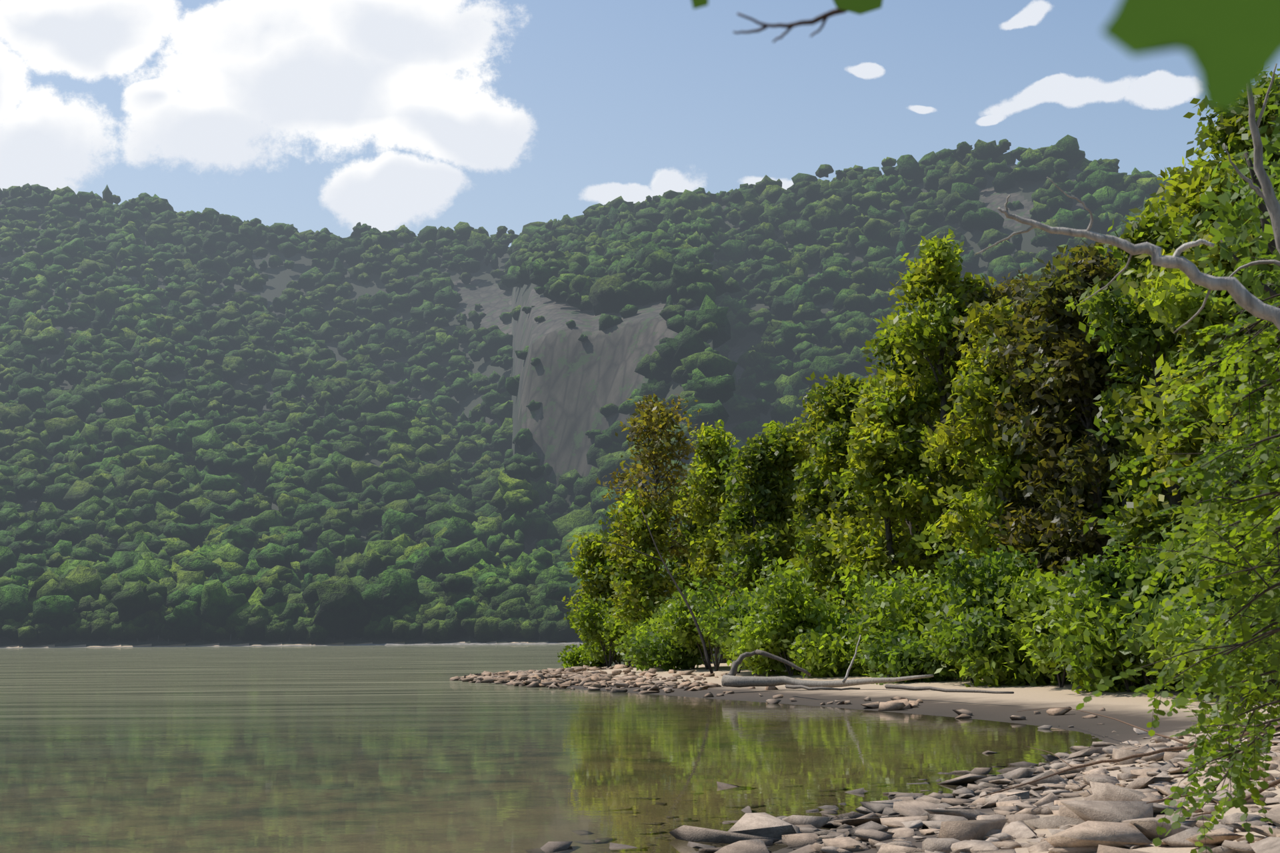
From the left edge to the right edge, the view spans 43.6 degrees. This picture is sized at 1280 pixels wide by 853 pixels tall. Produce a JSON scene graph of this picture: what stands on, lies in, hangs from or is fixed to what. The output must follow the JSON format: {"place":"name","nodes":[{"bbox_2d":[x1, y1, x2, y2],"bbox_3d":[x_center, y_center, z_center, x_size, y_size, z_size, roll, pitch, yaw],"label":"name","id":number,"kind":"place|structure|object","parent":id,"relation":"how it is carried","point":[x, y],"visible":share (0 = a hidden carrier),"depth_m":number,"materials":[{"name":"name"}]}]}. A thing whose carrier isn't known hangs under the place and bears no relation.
{"place":"outdoors","nodes":[
{"label":"outdoors","id":0,"kind":"place"},
{"bbox_2d":[0,644,1102,852],"bbox_3d":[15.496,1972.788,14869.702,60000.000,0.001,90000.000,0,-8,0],"label":"river water","id":1,"kind":"structure","parent":0,"point":[316,749],"depth_m":28.11,"materials":[{"name":"green liquid"}]},
{"bbox_2d":[0,164,1279,852],"bbox_3d":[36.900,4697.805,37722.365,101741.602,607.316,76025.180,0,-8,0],"label":"ground sheet","id":2,"kind":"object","parent":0,"point":[570,382],"visible":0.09,"depth_m":1085.89,"materials":[{"name":"grey stone"}]},
{"bbox_2d":[0,642,585,648],"bbox_3d":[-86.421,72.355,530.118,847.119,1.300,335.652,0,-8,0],"label":"shoreline","id":3,"kind":"structure","parent":2,"relation":"on","point":[483,643],"depth_m":662.04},
{"bbox_2d":[0,564,679,645],"bbox_3d":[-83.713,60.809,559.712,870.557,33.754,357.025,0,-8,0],"label":"shore trees","id":4,"kind":"object","parent":2,"relation":"on","point":[517,611],"visible":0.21,"depth_m":681.37,"materials":[{"name":"green plant"}]},
{"bbox_2d":[561,531,635,667],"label":"tree","id":5,"kind":"object","parent":2,"relation":"on","point":[592,551],"visible":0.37,"depth_m":98.23,"materials":[{"name":"green plant"}]},
{"bbox_2d":[0,134,1202,641],"bbox_3d":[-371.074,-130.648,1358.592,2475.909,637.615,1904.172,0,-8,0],"label":"forest canopy","id":6,"kind":"object","parent":2,"relation":"on","point":[142,495],"visible":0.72,"depth_m":1245.36,"materials":[{"name":"green plant"}]},
{"bbox_2d":[594,496,662,665],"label":"tree","id":7,"kind":"object","parent":2,"relation":"on","point":[605,534],"visible":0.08,"depth_m":96.73,"materials":[{"name":"green plant"}]},
{"bbox_2d":[599,486,683,667],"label":"tree","id":8,"kind":"object","parent":2,"relation":"on","point":[647,601],"visible":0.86,"depth_m":88.99,"materials":[{"name":"green plant"}]},
{"bbox_2d":[595,393,702,593],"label":"tree","id":9,"kind":"object","parent":2,"relation":"on","point":[653,417],"visible":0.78,"depth_m":91.40,"materials":[{"name":"green plant"}]},
{"bbox_2d":[586,508,713,673],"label":"leaning snag","id":10,"kind":"object","parent":2,"relation":"on","point":[703,641],"visible":1,"depth_m":61.48,"materials":[{"name":"grey plant"}]},
{"bbox_2d":[662,465,726,603],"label":"tree","id":11,"kind":"object","parent":2,"relation":"on","point":[683,572],"visible":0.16,"depth_m":95.09,"materials":[{"name":"green plant"}]},
{"bbox_2d":[668,508,752,663],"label":"tree","id":12,"kind":"object","parent":2,"relation":"on","point":[675,530],"depth_m":115.99,"materials":[{"name":"green plant"}]},
{"bbox_2d":[672,419,751,663],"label":"tree","id":13,"kind":"object","parent":2,"relation":"on","point":[707,475],"visible":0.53,"depth_m":86.53,"materials":[{"name":"green plant"}]},
{"bbox_2d":[709,428,805,609],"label":"tree","id":14,"kind":"object","parent":2,"relation":"on","point":[756,455],"visible":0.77,"depth_m":80.25,"materials":[{"name":"green plant"}]},
{"bbox_2d":[449,664,1105,720],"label":"rocks","id":15,"kind":"object","parent":2,"relation":"on","point":[548,679],"visible":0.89,"depth_m":67.26,"materials":[{"name":"grey stone"}]},
{"bbox_2d":[731,420,837,600],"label":"tree","id":16,"kind":"object","parent":2,"relation":"on","point":[793,454],"visible":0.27,"depth_m":81.42,"materials":[{"name":"green plant"}]},
{"bbox_2d":[758,416,822,585],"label":"tree","id":17,"kind":"object","parent":2,"relation":"on","point":[800,420],"visible":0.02,"depth_m":105.44,"materials":[{"name":"green plant"}]},
{"bbox_2d":[796,386,856,592],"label":"tree","id":18,"kind":"object","parent":2,"relation":"on","point":[812,424],"visible":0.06,"depth_m":91.87,"materials":[{"name":"green plant"}]},
{"bbox_2d":[788,381,883,628],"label":"tree","id":19,"kind":"object","parent":2,"relation":"on","point":[825,463],"visible":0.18,"depth_m":73.74,"materials":[{"name":"green plant"}]},
{"bbox_2d":[786,371,905,619],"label":"tree","id":20,"kind":"object","parent":2,"relation":"on","point":[839,393],"visible":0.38,"depth_m":73.60,"materials":[{"name":"green plant"}]},
{"bbox_2d":[721,635,1013,693],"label":"driftwood log","id":21,"kind":"object","parent":2,"relation":"on","point":[731,679],"visible":1,"depth_m":54.25,"materials":[{"name":"grey wood"}]},
{"bbox_2d":[820,362,961,620],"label":"tree","id":22,"kind":"object","parent":2,"relation":"on","point":[863,459],"visible":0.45,"depth_m":66.34,"materials":[{"name":"green plant"}]},
{"bbox_2d":[885,488,910,541],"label":"tree","id":23,"kind":"object","parent":2,"relation":"on","point":[904,531],"depth_m":97.48,"materials":[{"name":"green plant"}]},
{"bbox_2d":[839,311,962,587],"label":"tree","id":24,"kind":"object","parent":2,"relation":"on","point":[885,351],"visible":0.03,"depth_m":69.59,"materials":[{"name":"green plant"}]},
{"bbox_2d":[540,720,1279,852],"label":"bank rocks","id":25,"kind":"object","parent":2,"relation":"on","point":[1106,815],"visible":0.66,"depth_m":15.82,"materials":[{"name":"grey stone"}]},
{"bbox_2d":[557,514,1279,701],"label":"shrubs","id":26,"kind":"object","parent":2,"relation":"on","point":[979,622],"visible":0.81,"depth_m":54.03,"materials":[{"name":"green plant"}]},
{"bbox_2d":[864,228,1005,580],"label":"tree","id":27,"kind":"object","parent":2,"relation":"on","point":[937,269],"visible":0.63,"depth_m":65.55,"materials":[{"name":"green plant"}]},
{"bbox_2d":[889,308,983,539],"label":"tree","id":28,"kind":"object","parent":2,"relation":"on","point":[933,433],"visible":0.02,"depth_m":86.07,"materials":[{"name":"green plant"}]},
{"bbox_2d":[934,276,1039,565],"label":"tree","id":29,"kind":"object","parent":2,"relation":"on","point":[997,292],"visible":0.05,"depth_m":64.58,"materials":[{"name":"green plant"}]},
{"bbox_2d":[951,282,1023,558],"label":"tree","id":30,"kind":"object","parent":2,"relation":"on","point":[1013,283],"depth_m":80.96,"materials":[{"name":"green plant"}]},
{"bbox_2d":[911,292,1065,595],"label":"tree","id":31,"kind":"object","parent":2,"relation":"on","point":[976,388],"visible":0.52,"depth_m":59.25,"materials":[{"name":"green plant"}]},
{"bbox_2d":[994,268,1052,545],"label":"tree","id":32,"kind":"object","parent":2,"relation":"on","point":[1025,279],"visible":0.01,"depth_m":85.58,"materials":[{"name":"green plant"}]},
{"bbox_2d":[978,239,1124,580],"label":"tree","id":33,"kind":"object","parent":2,"relation":"on","point":[1018,346],"visible":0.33,"depth_m":56.91,"materials":[{"name":"green plant"}]},
{"bbox_2d":[1028,267,1081,557],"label":"tree","id":34,"kind":"object","parent":2,"relation":"on","point":[1051,269],"depth_m":75.42,"materials":[{"name":"green plant"}]},
{"bbox_2d":[1002,242,1167,583],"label":"tree","id":35,"kind":"object","parent":2,"relation":"on","point":[1090,455],"visible":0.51,"depth_m":54.70,"materials":[{"name":"green plant"}]},
{"bbox_2d":[1036,252,1187,569],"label":"tree","id":36,"kind":"object","parent":2,"relation":"on","point":[1105,486],"visible":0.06,"depth_m":55.95,"materials":[{"name":"green plant"}]},
{"bbox_2d":[974,177,1279,333],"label":"dead limb","id":37,"kind":"object","parent":2,"relation":"on","point":[1243,297],"visible":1,"depth_m":6.12,"materials":[{"name":"grey wood"}]},
{"bbox_2d":[980,707,1279,817],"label":"fallen branches","id":38,"kind":"object","parent":2,"relation":"on","point":[1271,785],"visible":0.69,"depth_m":17.47,"materials":[{"name":"brown wood"}]},
{"bbox_2d":[1100,250,1191,519],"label":"tree","id":39,"kind":"object","parent":2,"relation":"on","point":[1188,377],"depth_m":66.74,"materials":[{"name":"green plant"}]},
{"bbox_2d":[1063,192,1235,563],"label":"tree","id":40,"kind":"object","parent":2,"relation":"on","point":[1113,313],"visible":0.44,"depth_m":51.08,"materials":[{"name":"green plant"}]},
{"bbox_2d":[1076,627,1279,728],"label":"leafy branch","id":41,"kind":"object","parent":2,"relation":"on","point":[1221,665],"visible":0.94,"depth_m":6.56,"materials":[{"name":"green plant"}]},
{"bbox_2d":[1162,213,1204,518],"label":"tree","id":42,"kind":"object","parent":2,"relation":"on","point":[1185,369],"depth_m":66.94,"materials":[{"name":"green plant"}]},
{"bbox_2d":[1097,518,1279,723],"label":"leafy branch","id":43,"kind":"object","parent":2,"relation":"on","point":[1227,717],"visible":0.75,"depth_m":6.84,"materials":[{"name":"green plant"}]},
{"bbox_2d":[1101,0,1279,111],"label":"leaf","id":44,"kind":"object","parent":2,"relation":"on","point":[1231,48],"visible":1,"depth_m":0.46,"materials":[{"name":"green plant"}]},
{"bbox_2d":[1116,146,1279,572],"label":"tree","id":45,"kind":"object","parent":2,"relation":"on","point":[1167,289],"visible":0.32,"depth_m":46.86,"materials":[{"name":"green plant"}]},
{"bbox_2d":[1120,400,1279,506],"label":"leafy branch","id":46,"kind":"object","parent":2,"relation":"on","point":[1211,449],"visible":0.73,"depth_m":8.14,"materials":[{"name":"green plant"}]},
{"bbox_2d":[1130,600,1279,724],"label":"leafy branch","id":47,"kind":"object","parent":2,"relation":"on","point":[1183,701],"visible":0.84,"depth_m":6.72,"materials":[{"name":"green plant"}]},
{"bbox_2d":[1134,495,1279,608],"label":"leafy branch","id":48,"kind":"object","parent":2,"relation":"on","point":[1245,521],"visible":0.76,"depth_m":7.29,"materials":[{"name":"green plant"}]},
{"bbox_2d":[1137,448,1279,549],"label":"leafy branch","id":49,"kind":"object","parent":2,"relation":"on","point":[1167,511],"visible":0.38,"depth_m":8.67,"materials":[{"name":"green plant"}]},
{"bbox_2d":[1139,434,1279,514],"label":"leafy branch","id":50,"kind":"object","parent":2,"relation":"on","point":[1209,475],"visible":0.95,"depth_m":6.77,"materials":[{"name":"green plant"}]},
{"bbox_2d":[1145,644,1279,753],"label":"leafy branch","id":51,"kind":"object","parent":2,"relation":"on","point":[1262,697],"visible":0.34,"depth_m":8.44,"materials":[{"name":"green plant"}]},
{"bbox_2d":[1146,520,1279,690],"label":"leafy branch","id":52,"kind":"object","parent":2,"relation":"on","point":[1206,584],"visible":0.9,"depth_m":6.71,"materials":[{"name":"green plant"}]},
{"bbox_2d":[1146,586,1279,736],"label":"leafy branch","id":53,"kind":"object","parent":2,"relation":"on","point":[1151,733],"visible":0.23,"depth_m":9.61,"materials":[{"name":"green plant"}]},
{"bbox_2d":[1156,484,1271,558],"bbox_3d":[3.624,0.778,9.325,1.060,0.923,0.778,0,-8,0],"label":"leafy branch","id":54,"kind":"object","parent":2,"relation":"on","point":[1237,540],"visible":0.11,"depth_m":9.56,"materials":[{"name":"green plant"}]},
{"bbox_2d":[1154,589,1277,653],"bbox_3d":[3.275,1.026,8.704,0.898,0.438,0.557,0,-8,0],"label":"leafy branch","id":55,"kind":"object","parent":2,"relation":"on","point":[1210,608],"visible":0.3,"depth_m":8.56,"materials":[{"name":"green plant"}]},
{"bbox_2d":[1152,699,1279,847],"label":"leafy branch","id":56,"kind":"object","parent":2,"relation":"on","point":[1157,842],"visible":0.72,"depth_m":7.54,"materials":[{"name":"green plant"}]},
{"bbox_2d":[1158,358,1275,461],"bbox_3d":[3.508,-0.076,9.166,0.873,0.710,0.580,2,-8,-16],"label":"leafy branch","id":57,"kind":"object","parent":2,"relation":"on","point":[1198,381],"visible":0.36,"depth_m":9.32,"materials":[{"name":"green plant"}]},
{"bbox_2d":[1158,484,1279,607],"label":"leafy branch","id":58,"kind":"object","parent":2,"relation":"on","point":[1217,507],"visible":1,"depth_m":6.65,"materials":[{"name":"green plant"}]},
{"bbox_2d":[1164,682,1279,843],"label":"leafy branch","id":59,"kind":"object","parent":2,"relation":"on","point":[1235,773],"visible":0.94,"depth_m":6.95,"materials":[{"name":"green plant"}]},
{"bbox_2d":[1166,674,1279,803],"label":"leafy branch","id":60,"kind":"object","parent":2,"relation":"on","point":[1175,711],"visible":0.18,"depth_m":8.75,"materials":[{"name":"green plant"}]},
{"bbox_2d":[1167,368,1279,601],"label":"leafy branch","id":61,"kind":"object","parent":2,"relation":"on","point":[1225,516],"visible":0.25,"depth_m":8.33,"materials":[{"name":"green plant"}]},
{"bbox_2d":[1168,68,1279,527],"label":"tree","id":62,"kind":"object","parent":2,"relation":"on","point":[1228,130],"visible":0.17,"depth_m":46.77,"materials":[{"name":"green plant"}]},
{"bbox_2d":[1168,630,1279,698],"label":"leafy branch","id":63,"kind":"object","parent":2,"relation":"on","point":[1209,661],"visible":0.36,"depth_m":8.33,"materials":[{"name":"green plant"}]},
{"bbox_2d":[1169,319,1279,423],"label":"leafy branch","id":64,"kind":"object","parent":2,"relation":"on","point":[1211,406],"visible":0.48,"depth_m":8.72,"materials":[{"name":"green plant"}]},
{"bbox_2d":[1170,714,1279,852],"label":"leafy branch","id":65,"kind":"object","parent":2,"relation":"on","point":[1267,744],"visible":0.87,"depth_m":7.32,"materials":[{"name":"green plant"}]},
{"bbox_2d":[1173,635,1279,770],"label":"leafy branch","id":66,"kind":"object","parent":2,"relation":"on","point":[1205,712],"visible":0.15,"depth_m":8.78,"materials":[{"name":"green plant"}]},
{"bbox_2d":[1175,612,1279,738],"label":"leafy branch","id":67,"kind":"object","parent":2,"relation":"on","point":[1193,629],"visible":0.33,"depth_m":8.36,"materials":[{"name":"green plant"}]},
{"bbox_2d":[1175,354,1279,511],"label":"leafy branch","id":68,"kind":"object","parent":2,"relation":"on","point":[1211,412],"visible":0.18,"depth_m":9.77,"materials":[{"name":"green plant"}]},
{"bbox_2d":[1176,323,1279,512],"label":"leafy branch","id":69,"kind":"object","parent":2,"relation":"on","point":[1267,408],"visible":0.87,"depth_m":7.43,"materials":[{"name":"green plant"}]},
{"bbox_2d":[1178,254,1279,432],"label":"leafy branch","id":70,"kind":"object","parent":2,"relation":"on","point":[1274,277],"visible":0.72,"depth_m":9.59,"materials":[{"name":"green plant"}]},
{"bbox_2d":[1178,102,1279,325],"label":"corner tree","id":71,"kind":"object","parent":2,"relation":"on","point":[1257,214],"visible":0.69,"depth_m":11.65,"materials":[{"name":"green plant"}]},
{"bbox_2d":[1178,557,1279,752],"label":"leafy branch","id":72,"kind":"object","parent":2,"relation":"on","point":[1217,721],"visible":0.49,"depth_m":7.32,"materials":[{"name":"green plant"}]},
{"bbox_2d":[1178,442,1279,608],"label":"leafy branch","id":73,"kind":"object","parent":2,"relation":"on","point":[1198,598],"visible":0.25,"depth_m":8.48,"materials":[{"name":"green plant"}]},
{"bbox_2d":[1180,632,1279,800],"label":"leafy branch","id":74,"kind":"object","parent":2,"relation":"on","point":[1220,744],"visible":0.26,"depth_m":8.88,"materials":[{"name":"green plant"}]},
{"bbox_2d":[1181,516,1279,641],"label":"leafy branch","id":75,"kind":"object","parent":2,"relation":"on","point":[1239,602],"visible":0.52,"depth_m":7.25,"materials":[{"name":"green plant"}]},
{"bbox_2d":[1181,632,1279,776],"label":"leafy branch","id":76,"kind":"object","parent":2,"relation":"on","point":[1250,703],"visible":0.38,"depth_m":8.13,"materials":[{"name":"green plant"}]},
{"bbox_2d":[1190,638,1279,852],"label":"leafy branch","id":77,"kind":"object","parent":2,"relation":"on","point":[1254,793],"visible":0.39,"depth_m":8.12,"materials":[{"name":"green plant"}]},
{"bbox_2d":[1191,339,1279,461],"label":"leafy branch","id":78,"kind":"object","parent":2,"relation":"on","point":[1271,361],"visible":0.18,"depth_m":9.28,"materials":[{"name":"green plant"}]},
{"bbox_2d":[1192,478,1279,593],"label":"leafy branch","id":79,"kind":"object","parent":2,"relation":"on","point":[1198,578],"visible":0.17,"depth_m":9.22,"materials":[{"name":"green plant"}]},
{"bbox_2d":[1196,399,1279,559],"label":"leafy branch","id":80,"kind":"object","parent":2,"relation":"on","point":[1199,497],"visible":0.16,"depth_m":9.23,"materials":[{"name":"green plant"}]},
{"bbox_2d":[1199,556,1279,691],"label":"leafy branch","id":81,"kind":"object","parent":2,"relation":"on","point":[1217,612],"visible":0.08,"depth_m":8.88,"materials":[{"name":"green plant"}]},
{"bbox_2d":[1207,726,1279,834],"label":"leafy branch","id":82,"kind":"object","parent":2,"relation":"on","point":[1219,817],"visible":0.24,"depth_m":9.02,"materials":[{"name":"green plant"}]},
{"bbox_2d":[1208,405,1279,509],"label":"leafy branch","id":83,"kind":"object","parent":2,"relation":"on","point":[1244,468],"visible":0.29,"depth_m":8.32,"materials":[{"name":"green plant"}]},
{"bbox_2d":[1214,298,1279,496],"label":"leafy branch","id":84,"kind":"object","parent":2,"relation":"on","point":[1252,319],"visible":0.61,"depth_m":7.54,"materials":[{"name":"green plant"}]},
{"bbox_2d":[1221,388,1277,449],"bbox_3d":[3.639,-0.171,9.136,0.573,0.658,1.210,0,-8,0],"label":"leafy branch","id":85,"kind":"object","parent":2,"relation":"on","point":[1231,431],"visible":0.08,"depth_m":9.48,"materials":[{"name":"green plant"}]},
{"bbox_2d":[1220,322,1279,433],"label":"leafy branch","id":86,"kind":"object","parent":2,"relation":"on","point":[1231,361],"visible":0.5,"depth_m":7.78,"materials":[{"name":"green plant"}]},
{"bbox_2d":[1223,63,1279,276],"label":"bare branch","id":87,"kind":"object","parent":2,"relation":"on","point":[1267,194],"visible":0.91,"depth_m":8.27,"materials":[{"name":"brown wood"}]},
{"bbox_2d":[1228,492,1279,582],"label":"leafy branch","id":88,"kind":"object","parent":2,"relation":"on","point":[1263,498],"visible":0.18,"depth_m":8.10,"materials":[{"name":"green plant"}]},
{"bbox_2d":[1229,444,1279,585],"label":"leafy branch","id":89,"kind":"object","parent":2,"relation":"on","point":[1236,569],"visible":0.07,"depth_m":8.70,"materials":[{"name":"green plant"}]},
{"bbox_2d":[1238,515,1279,639],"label":"leafy branch","id":90,"kind":"object","parent":2,"relation":"on","point":[1270,549],"visible":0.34,"depth_m":7.49,"materials":[{"name":"green plant"}]},
{"bbox_2d":[1240,73,1279,366],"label":"tree","id":91,"kind":"object","parent":2,"relation":"on","point":[1269,164],"depth_m":62.70,"materials":[{"name":"green plant"}]},
{"bbox_2d":[1255,350,1279,462],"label":"leafy branch","id":92,"kind":"object","parent":2,"relation":"on","point":[1272,426],"visible":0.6,"depth_m":7.66,"materials":[{"name":"green plant"}]},
{"bbox_2d":[0,0,1279,247],"label":"sky","id":93,"kind":"structure","parent":0,"point":[335,115],"materials":[{"name":"blue"}]},
{"bbox_2d":[691,0,708,9],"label":"leaf","id":94,"kind":"object","parent":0,"point":[696,4],"visible":1,"depth_m":1.26,"materials":[{"name":"green plant"}]},
{"bbox_2d":[733,8,847,42],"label":"top twigs","id":95,"kind":"object","parent":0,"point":[825,17],"visible":0.97,"depth_m":1.54,"materials":[{"name":"brown wood"}]},
{"bbox_2d":[833,0,882,14],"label":"leaf","id":96,"kind":"object","parent":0,"point":[859,7],"visible":1,"depth_m":1.44,"materials":[{"name":"green plant"}]},
{"bbox_2d":[1189,319,1279,430],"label":"leafy branch","id":97,"kind":"object","parent":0,"point":[1267,337],"visible":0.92,"depth_m":7.35,"materials":[{"name":"green plant"}]}
]}

